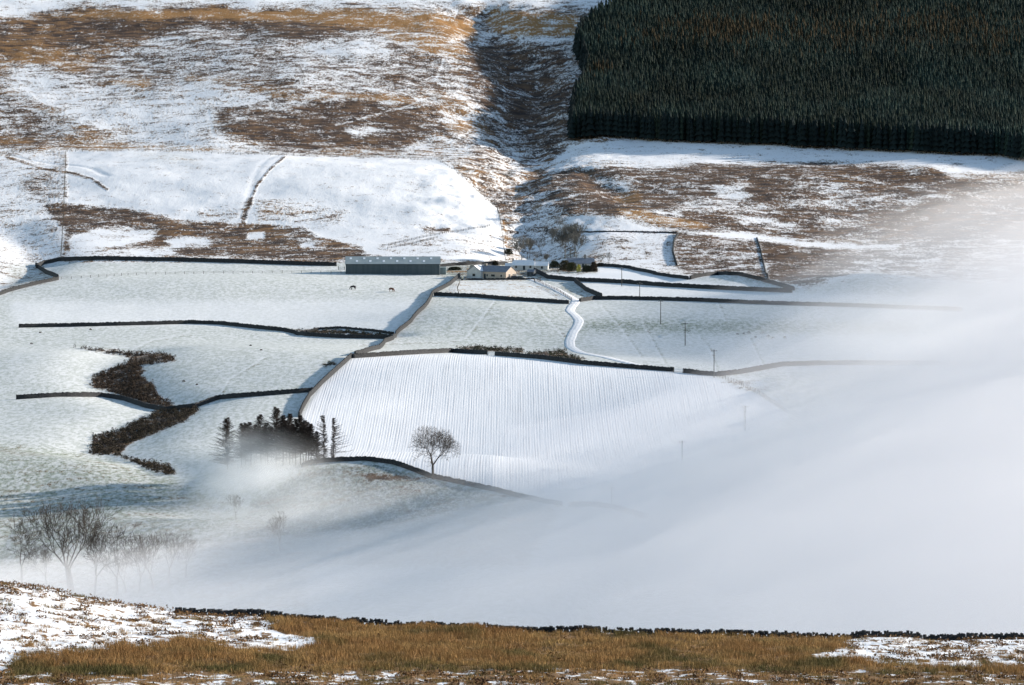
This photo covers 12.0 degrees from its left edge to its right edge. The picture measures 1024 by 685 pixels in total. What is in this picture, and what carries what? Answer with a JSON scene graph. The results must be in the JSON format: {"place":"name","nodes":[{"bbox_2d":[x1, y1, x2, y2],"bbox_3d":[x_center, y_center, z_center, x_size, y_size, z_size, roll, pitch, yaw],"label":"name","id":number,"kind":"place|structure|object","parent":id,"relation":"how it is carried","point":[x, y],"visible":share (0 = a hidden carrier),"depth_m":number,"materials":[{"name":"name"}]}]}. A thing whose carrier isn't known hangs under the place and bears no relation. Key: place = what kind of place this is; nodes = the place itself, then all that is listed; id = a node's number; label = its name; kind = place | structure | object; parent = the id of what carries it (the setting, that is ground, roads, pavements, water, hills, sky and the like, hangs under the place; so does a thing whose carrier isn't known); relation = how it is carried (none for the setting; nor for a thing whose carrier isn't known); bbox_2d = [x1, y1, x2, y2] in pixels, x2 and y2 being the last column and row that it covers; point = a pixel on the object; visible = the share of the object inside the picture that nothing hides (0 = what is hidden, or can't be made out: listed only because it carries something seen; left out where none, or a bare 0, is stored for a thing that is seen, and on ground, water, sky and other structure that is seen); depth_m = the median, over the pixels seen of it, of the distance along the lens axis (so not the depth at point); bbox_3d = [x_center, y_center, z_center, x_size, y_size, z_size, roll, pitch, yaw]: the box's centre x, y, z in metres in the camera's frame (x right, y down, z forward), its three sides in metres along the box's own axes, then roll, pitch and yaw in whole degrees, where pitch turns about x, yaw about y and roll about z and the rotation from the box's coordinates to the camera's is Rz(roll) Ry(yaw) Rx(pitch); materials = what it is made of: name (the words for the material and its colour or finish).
{"place":"outdoors","nodes":[
{"label":"outdoors","id":0,"kind":"place"},
{"bbox_2d":[0,0,1023,639],"bbox_3d":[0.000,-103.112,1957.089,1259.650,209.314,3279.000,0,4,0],"label":"ground","id":1,"kind":"structure","parent":0,"point":[830,500],"depth_m":1730.48,"materials":[{"name":"snow"}]},
{"bbox_2d":[4,511,44,582],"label":"bare tree","id":2,"kind":"object","parent":1,"relation":"on","point":[29,538],"visible":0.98,"depth_m":1126.34,"materials":[{"name":"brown plant"}]},
{"bbox_2d":[0,276,58,294],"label":"stone wall","id":3,"kind":"structure","parent":1,"relation":"on","point":[13,288],"depth_m":1917.32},
{"bbox_2d":[18,544,57,586],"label":"bare tree","id":4,"kind":"object","parent":1,"relation":"on","point":[45,551],"visible":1,"depth_m":1120.37,"materials":[{"name":"grey plant"}]},
{"bbox_2d":[35,262,58,276],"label":"stone wall","id":5,"kind":"structure","parent":1,"relation":"on","point":[46,271],"depth_m":2001.59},
{"bbox_2d":[14,497,122,593],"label":"bare tree","id":6,"kind":"object","parent":1,"relation":"on","point":[69,579],"visible":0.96,"depth_m":1104.64,"materials":[{"name":"grey plant"}]},
{"bbox_2d":[76,521,146,596],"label":"bare tree","id":7,"kind":"object","parent":1,"relation":"on","point":[96,546],"visible":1,"depth_m":1089.23,"materials":[{"name":"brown plant"}]},
{"bbox_2d":[82,524,140,594],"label":"bare tree","id":8,"kind":"object","parent":1,"relation":"on","point":[111,535],"visible":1,"depth_m":1090.33,"materials":[{"name":"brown plant"}]},
{"bbox_2d":[100,548,130,592],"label":"bare tree","id":9,"kind":"object","parent":1,"relation":"on","point":[116,558],"visible":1,"depth_m":1092.61,"materials":[{"name":"grey plant"}]},
{"bbox_2d":[73,345,174,405],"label":"scrub","id":10,"kind":"object","parent":1,"relation":"on","point":[127,388],"visible":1,"depth_m":1577.85,"materials":[{"name":"brown plant"}]},
{"bbox_2d":[118,533,164,591],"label":"bare tree","id":11,"kind":"object","parent":1,"relation":"on","point":[136,556],"visible":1,"depth_m":1090.75,"materials":[{"name":"grey plant"}]},
{"bbox_2d":[124,534,161,588],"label":"bare tree","id":12,"kind":"object","parent":1,"relation":"on","point":[150,541],"visible":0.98,"depth_m":1096.11,"materials":[{"name":"grey plant"}]},
{"bbox_2d":[88,405,200,474],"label":"scrub","id":13,"kind":"object","parent":1,"relation":"on","point":[133,427],"visible":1,"depth_m":1432.90,"materials":[{"name":"brown plant"}]},
{"bbox_2d":[16,387,312,410],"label":"stone wall","id":14,"kind":"structure","parent":1,"relation":"on","point":[159,407],"depth_m":1505.41,"materials":[{"name":"stone"}]},
{"bbox_2d":[147,530,192,582],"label":"bare tree","id":15,"kind":"object","parent":1,"relation":"on","point":[167,541],"visible":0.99,"depth_m":1105.72,"materials":[{"name":"grey plant"}]},
{"bbox_2d":[36,256,336,267],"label":"stone wall","id":16,"kind":"structure","parent":1,"relation":"on","point":[194,259],"depth_m":2035.96,"materials":[{"name":"stone"}]},
{"bbox_2d":[179,534,201,577],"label":"bare tree","id":17,"kind":"object","parent":1,"relation":"on","point":[187,552],"visible":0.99,"depth_m":1114.54,"materials":[{"name":"grey plant"}]},
{"bbox_2d":[61,270,340,278],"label":"post and wire fence","id":18,"kind":"object","parent":1,"relation":"on","point":[191,271],"visible":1,"depth_m":1972.59,"materials":[{"name":"brown wood"}]},
{"bbox_2d":[19,320,391,338],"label":"stone wall","id":19,"kind":"structure","parent":1,"relation":"on","point":[226,323],"depth_m":1779.46,"materials":[{"name":"stone"}]},
{"bbox_2d":[209,417,243,469],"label":"larch tree","id":20,"kind":"object","parent":1,"relation":"on","point":[227,443],"visible":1,"depth_m":1302.89,"materials":[{"name":"plant"}]},
{"bbox_2d":[229,423,252,467],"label":"larch tree","id":21,"kind":"object","parent":1,"relation":"on","point":[241,426],"visible":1,"depth_m":1298.52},
{"bbox_2d":[230,423,255,464],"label":"larch tree","id":22,"kind":"object","parent":1,"relation":"on","point":[246,457],"visible":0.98,"depth_m":1302.59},
{"bbox_2d":[239,422,259,467],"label":"larch tree","id":23,"kind":"object","parent":1,"relation":"on","point":[249,429],"visible":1,"depth_m":1292.06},
{"bbox_2d":[246,414,267,465],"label":"larch tree","id":24,"kind":"object","parent":1,"relation":"on","point":[260,423],"visible":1,"depth_m":1289.95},
{"bbox_2d":[256,423,275,466],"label":"larch tree","id":25,"kind":"object","parent":1,"relation":"on","point":[265,438],"visible":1,"depth_m":1284.79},
{"bbox_2d":[253,406,294,464],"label":"larch tree","id":26,"kind":"object","parent":1,"relation":"on","point":[276,411],"visible":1,"depth_m":1284.30,"materials":[{"name":"plant"}]},
{"bbox_2d":[268,512,288,551],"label":"bare tree","id":27,"kind":"object","parent":1,"relation":"on","point":[278,526],"visible":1,"depth_m":1148.04,"materials":[{"name":"grey plant"}]},
{"bbox_2d":[269,415,292,465],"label":"larch tree","id":28,"kind":"object","parent":1,"relation":"on","point":[282,423],"visible":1,"depth_m":1280.10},
{"bbox_2d":[68,149,497,207],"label":"post and wire fence","id":29,"kind":"object","parent":1,"relation":"on","point":[307,155],"visible":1,"depth_m":2376.22,"materials":[{"name":"brown wood"}]},
{"bbox_2d":[276,413,298,464],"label":"larch tree","id":30,"kind":"object","parent":1,"relation":"on","point":[290,417],"visible":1,"depth_m":1279.81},
{"bbox_2d":[281,418,303,465],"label":"larch tree","id":31,"kind":"object","parent":1,"relation":"on","point":[294,428],"visible":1,"depth_m":1275.99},
{"bbox_2d":[286,415,309,464],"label":"larch tree","id":32,"kind":"object","parent":1,"relation":"on","point":[300,418],"visible":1,"depth_m":1275.79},
{"bbox_2d":[293,420,318,460],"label":"larch tree","id":33,"kind":"object","parent":1,"relation":"on","point":[304,428],"visible":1,"depth_m":1273.41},
{"bbox_2d":[300,423,323,464],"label":"larch tree","id":34,"kind":"object","parent":1,"relation":"on","point":[311,435],"visible":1,"depth_m":1273.55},
{"bbox_2d":[307,431,329,463],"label":"larch tree","id":35,"kind":"object","parent":1,"relation":"on","point":[317,456],"visible":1,"depth_m":1274.40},
{"bbox_2d":[315,415,328,457],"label":"larch tree","id":36,"kind":"object","parent":1,"relation":"on","point":[323,426],"visible":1,"depth_m":1277.84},
{"bbox_2d":[298,353,351,414],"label":"stone wall","id":37,"kind":"structure","parent":1,"relation":"on","point":[324,379],"depth_m":1523.73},
{"bbox_2d":[295,327,384,366],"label":"scrub","id":38,"kind":"object","parent":1,"relation":"on","point":[345,331],"visible":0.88,"depth_m":1761.11,"materials":[{"name":"brown plant"}]},
{"bbox_2d":[329,418,352,457],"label":"larch tree","id":39,"kind":"object","parent":1,"relation":"on","point":[333,447],"visible":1,"depth_m":1276.15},
{"bbox_2d":[305,326,393,333],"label":"stone wall","id":40,"kind":"structure","parent":1,"relation":"on","point":[359,328],"depth_m":1765.33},
{"bbox_2d":[345,256,445,274],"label":"long barn","id":41,"kind":"structure","parent":1,"relation":"on","point":[410,265],"depth_m":1984.74,"materials":[{"name":"metal"}]},
{"bbox_2d":[354,272,460,353],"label":"stone wall","id":42,"kind":"structure","parent":1,"relation":"on","point":[408,322],"depth_m":1769.88,"materials":[{"name":"stone"}]},
{"bbox_2d":[352,348,488,357],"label":"stone wall","id":43,"kind":"structure","parent":1,"relation":"on","point":[417,351],"depth_m":1620.57,"materials":[{"name":"stone"}]},
{"bbox_2d":[301,456,562,505],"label":"stone wall","id":44,"kind":"structure","parent":1,"relation":"on","point":[445,478],"depth_m":1243.25,"materials":[{"name":"stone"}]},
{"bbox_2d":[408,426,459,478],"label":"bare tree","id":45,"kind":"object","parent":1,"relation":"on","point":[437,440],"visible":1,"depth_m":1242.27,"materials":[{"name":"brown plant"}]},
{"bbox_2d":[440,261,507,266],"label":"stone wall","id":46,"kind":"structure","parent":1,"relation":"on","point":[471,263],"depth_m":2029.90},
{"bbox_2d":[467,263,516,277],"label":"farmhouse","id":47,"kind":"object","parent":1,"relation":"on","point":[485,270],"visible":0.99,"depth_m":1969.95,"materials":[{"name":"paint"}]},
{"bbox_2d":[466,278,533,279],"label":"stone wall","id":48,"kind":"structure","parent":1,"relation":"on","point":[499,278],"depth_m":1963.39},
{"bbox_2d":[434,292,568,303],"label":"stone wall","id":49,"kind":"structure","parent":1,"relation":"on","point":[529,299],"depth_m":1871.02,"materials":[{"name":"stone"}]},
{"bbox_2d":[456,343,584,358],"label":"scrub","id":50,"kind":"object","parent":1,"relation":"on","point":[478,347],"visible":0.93,"depth_m":1665.92,"materials":[{"name":"brown plant"}]},
{"bbox_2d":[508,236,533,259],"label":"bare tree","id":51,"kind":"object","parent":1,"relation":"on","point":[515,245],"visible":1,"depth_m":2086.97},
{"bbox_2d":[505,258,548,269],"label":"white cottage","id":52,"kind":"structure","parent":1,"relation":"on","point":[526,264],"depth_m":2007.56,"materials":[{"name":"paint"}]},
{"bbox_2d":[519,237,537,258],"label":"bare tree","id":53,"kind":"object","parent":1,"relation":"on","point":[530,244],"visible":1,"depth_m":2100.65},
{"bbox_2d":[552,229,571,258],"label":"bare tree","id":54,"kind":"object","parent":1,"relation":"on","point":[561,240],"visible":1,"depth_m":2068.89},
{"bbox_2d":[567,113,575,140],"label":"conifer tree","id":55,"kind":"object","parent":1,"relation":"on","point":[572,135],"visible":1,"depth_m":2469.30,"materials":[{"name":"green plant"}]},
{"bbox_2d":[556,222,587,257],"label":"bare tree","id":56,"kind":"object","parent":1,"relation":"on","point":[573,227],"visible":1,"depth_m":2066.49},
{"bbox_2d":[560,254,594,266],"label":"dark cottage","id":57,"kind":"structure","parent":1,"relation":"on","point":[582,262],"depth_m":2016.50,"materials":[{"name":"stone"}]},
{"bbox_2d":[565,231,590,257],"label":"bare tree","id":58,"kind":"object","parent":1,"relation":"on","point":[575,241],"visible":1,"depth_m":2057.70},
{"bbox_2d":[494,351,673,371],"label":"stone wall","id":59,"kind":"structure","parent":1,"relation":"on","point":[580,361],"depth_m":1556.25,"materials":[{"name":"stone"}]},
{"bbox_2d":[574,278,601,295],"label":"stone wall","id":60,"kind":"structure","parent":1,"relation":"on","point":[585,288],"depth_m":1912.86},
{"bbox_2d":[585,106,595,138],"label":"conifer tree","id":61,"kind":"object","parent":1,"relation":"on","point":[590,127],"visible":1,"depth_m":2467.47,"materials":[{"name":"green plant"}]},
{"bbox_2d":[568,501,645,517],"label":"stone wall","id":62,"kind":"structure","parent":1,"relation":"on","point":[608,506],"depth_m":1205.86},
{"bbox_2d":[603,111,611,137],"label":"conifer tree","id":63,"kind":"object","parent":1,"relation":"on","point":[607,128],"visible":1,"depth_m":2468.20,"materials":[{"name":"green plant"}]},
{"bbox_2d":[610,109,618,137],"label":"conifer tree","id":64,"kind":"object","parent":1,"relation":"on","point":[615,127],"visible":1,"depth_m":2467.41,"materials":[{"name":"green plant"}]},
{"bbox_2d":[580,230,676,232],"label":"stone wall","id":65,"kind":"structure","parent":1,"relation":"on","point":[630,231],"depth_m":2123.08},
{"bbox_2d":[630,111,638,139],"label":"conifer tree","id":66,"kind":"object","parent":1,"relation":"on","point":[634,124],"visible":1,"depth_m":2463.41,"materials":[{"name":"green plant"}]},
{"bbox_2d":[597,263,688,279],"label":"stone wall","id":67,"kind":"structure","parent":1,"relation":"on","point":[647,271],"depth_m":1984.85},
{"bbox_2d":[547,275,791,292],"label":"stone wall","id":68,"kind":"structure","parent":1,"relation":"on","point":[688,285],"depth_m":1929.45,"materials":[{"name":"stone"}]},
{"bbox_2d":[698,112,703,142],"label":"conifer tree","id":69,"kind":"object","parent":1,"relation":"on","point":[700,137],"visible":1,"depth_m":2438.45,"materials":[{"name":"green plant"}]},
{"bbox_2d":[702,113,713,142],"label":"conifer tree","id":70,"kind":"object","parent":1,"relation":"on","point":[707,134],"visible":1,"depth_m":2438.38,"materials":[{"name":"green plant"}]},
{"bbox_2d":[723,117,731,143],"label":"conifer tree","id":71,"kind":"object","parent":1,"relation":"on","point":[727,134],"visible":1,"depth_m":2436.73,"materials":[{"name":"green plant"}]},
{"bbox_2d":[689,271,794,290],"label":"stone wall","id":72,"kind":"structure","parent":1,"relation":"on","point":[769,281],"depth_m":1945.93,"materials":[{"name":"stone"}]},
{"bbox_2d":[743,118,752,144],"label":"conifer tree","id":73,"kind":"object","parent":1,"relation":"on","point":[748,135],"visible":1,"depth_m":2432.35,"materials":[{"name":"green plant"}]},
{"bbox_2d":[718,374,786,411],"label":"post and wire fence","id":74,"kind":"object","parent":1,"relation":"on","point":[755,391],"visible":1,"depth_m":1508.89,"materials":[{"name":"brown wood"}]},
{"bbox_2d":[752,117,760,144],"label":"conifer tree","id":75,"kind":"object","parent":1,"relation":"on","point":[756,136],"visible":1,"depth_m":2432.02,"materials":[{"name":"green plant"}]},
{"bbox_2d":[579,296,961,310],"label":"stone wall","id":76,"kind":"structure","parent":1,"relation":"on","point":[797,303],"depth_m":1829.21,"materials":[{"name":"stone"}]},
{"bbox_2d":[767,116,776,144],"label":"conifer tree","id":77,"kind":"object","parent":1,"relation":"on","point":[771,134],"visible":1,"depth_m":2430.29,"materials":[{"name":"green plant"}]},
{"bbox_2d":[771,112,780,145],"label":"conifer tree","id":78,"kind":"object","parent":1,"relation":"on","point":[777,134],"visible":1,"depth_m":2429.51,"materials":[{"name":"green plant"}]},
{"bbox_2d":[780,117,786,143],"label":"conifer tree","id":79,"kind":"object","parent":1,"relation":"on","point":[783,135],"visible":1,"depth_m":2429.12,"materials":[{"name":"green plant"}]},
{"bbox_2d":[786,118,796,146],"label":"conifer tree","id":80,"kind":"object","parent":1,"relation":"on","point":[791,142],"visible":1,"depth_m":2426.38,"materials":[{"name":"green plant"}]},
{"bbox_2d":[573,0,1023,158],"bbox_3d":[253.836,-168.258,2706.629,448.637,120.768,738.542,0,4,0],"label":"conifer forest","id":81,"kind":"object","parent":1,"relation":"on","point":[889,64],"visible":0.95,"depth_m":2612.43,"materials":[{"name":"green plant"}]},
{"bbox_2d":[797,119,808,147],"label":"conifer tree","id":82,"kind":"object","parent":1,"relation":"on","point":[803,138],"visible":1,"depth_m":2424.55,"materials":[{"name":"green plant"}]},
{"bbox_2d":[825,122,832,148],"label":"conifer tree","id":83,"kind":"object","parent":1,"relation":"on","point":[829,139],"visible":1,"depth_m":2420.75,"materials":[{"name":"green plant"}]},
{"bbox_2d":[836,116,845,149],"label":"conifer tree","id":84,"kind":"object","parent":1,"relation":"on","point":[840,142],"visible":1,"depth_m":2415.76,"materials":[{"name":"green plant"}]},
{"bbox_2d":[840,118,849,149],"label":"conifer tree","id":85,"kind":"object","parent":1,"relation":"on","point":[844,136],"visible":1,"depth_m":2414.25,"materials":[{"name":"green plant"}]},
{"bbox_2d":[845,122,854,150],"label":"conifer tree","id":86,"kind":"object","parent":1,"relation":"on","point":[849,139],"visible":1,"depth_m":2412.80,"materials":[{"name":"green plant"}]},
{"bbox_2d":[682,360,1023,375],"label":"stone wall","id":87,"kind":"structure","parent":1,"relation":"on","point":[834,362],"depth_m":1622.11,"materials":[{"name":"stone"}]},
{"bbox_2d":[874,125,883,149],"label":"conifer tree","id":88,"kind":"object","parent":1,"relation":"on","point":[880,141],"visible":1,"depth_m":2404.72,"materials":[{"name":"green plant"}]},
{"bbox_2d":[882,126,888,151],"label":"conifer tree","id":89,"kind":"object","parent":1,"relation":"on","point":[885,143],"visible":1,"depth_m":2403.33,"materials":[{"name":"green plant"}]},
{"bbox_2d":[889,124,899,149],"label":"conifer tree","id":90,"kind":"object","parent":1,"relation":"on","point":[894,142],"visible":1,"depth_m":2400.04,"materials":[{"name":"green plant"}]},
{"bbox_2d":[897,124,907,151],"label":"conifer tree","id":91,"kind":"object","parent":1,"relation":"on","point":[902,146],"visible":1,"depth_m":2398.41,"materials":[{"name":"green plant"}]},
{"bbox_2d":[911,118,920,150],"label":"conifer tree","id":92,"kind":"object","parent":1,"relation":"on","point":[916,142],"visible":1,"depth_m":2392.68,"materials":[{"name":"green plant"}]},
{"bbox_2d":[923,120,930,152],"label":"conifer tree","id":93,"kind":"object","parent":1,"relation":"on","point":[926,136],"visible":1,"depth_m":2392.42,"materials":[{"name":"green plant"}]},
{"bbox_2d":[931,127,940,153],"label":"conifer tree","id":94,"kind":"object","parent":1,"relation":"on","point":[936,144],"visible":1,"depth_m":2392.17,"materials":[{"name":"green plant"}]},
{"bbox_2d":[941,119,949,153],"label":"conifer tree","id":95,"kind":"object","parent":1,"relation":"on","point":[945,136],"visible":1,"depth_m":2391.22,"materials":[{"name":"green plant"}]},
{"bbox_2d":[946,128,955,154],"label":"conifer tree","id":96,"kind":"object","parent":1,"relation":"on","point":[950,149],"visible":1,"depth_m":2390.59,"materials":[{"name":"green plant"}]},
{"bbox_2d":[954,121,961,154],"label":"conifer tree","id":97,"kind":"object","parent":1,"relation":"on","point":[958,143],"visible":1,"depth_m":2391.26,"materials":[{"name":"green plant"}]},
{"bbox_2d":[962,125,970,154],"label":"conifer tree","id":98,"kind":"object","parent":1,"relation":"on","point":[967,144],"visible":1,"depth_m":2389.06,"materials":[{"name":"green plant"}]},
{"bbox_2d":[969,124,977,154],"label":"conifer tree","id":99,"kind":"object","parent":1,"relation":"on","point":[973,146],"visible":1,"depth_m":2389.16,"materials":[{"name":"green plant"}]},
{"bbox_2d":[977,127,983,155],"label":"conifer tree","id":100,"kind":"object","parent":1,"relation":"on","point":[980,145],"visible":1,"depth_m":2388.40,"materials":[{"name":"green plant"}]},
{"bbox_2d":[987,128,993,155],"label":"conifer tree","id":101,"kind":"object","parent":1,"relation":"on","point":[990,145],"visible":1,"depth_m":2388.70,"materials":[{"name":"green plant"}]},
{"bbox_2d":[997,128,1005,156],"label":"conifer tree","id":102,"kind":"object","parent":1,"relation":"on","point":[1002,149],"visible":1,"depth_m":2386.64,"materials":[{"name":"green plant"}]},
{"bbox_2d":[0,579,1023,684],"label":"foreground slope","id":103,"kind":"structure","parent":0,"point":[30,609],"depth_m":229.07,"materials":[{"name":"snow"}]},
{"bbox_2d":[0,581,1023,684],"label":"moor grass","id":104,"kind":"structure","parent":103,"relation":"on","point":[330,641],"depth_m":223.79,"materials":[{"name":"plant"}]},
{"bbox_2d":[175,607,1023,640],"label":"stone wall","id":105,"kind":"structure","parent":103,"relation":"on","point":[550,629],"depth_m":254.51,"materials":[{"name":"stone"}]},
{"bbox_2d":[527,279,676,371],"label":"road","id":106,"kind":"structure","parent":0,"point":[576,326],"depth_m":1756.47,"materials":[{"name":"snow"}]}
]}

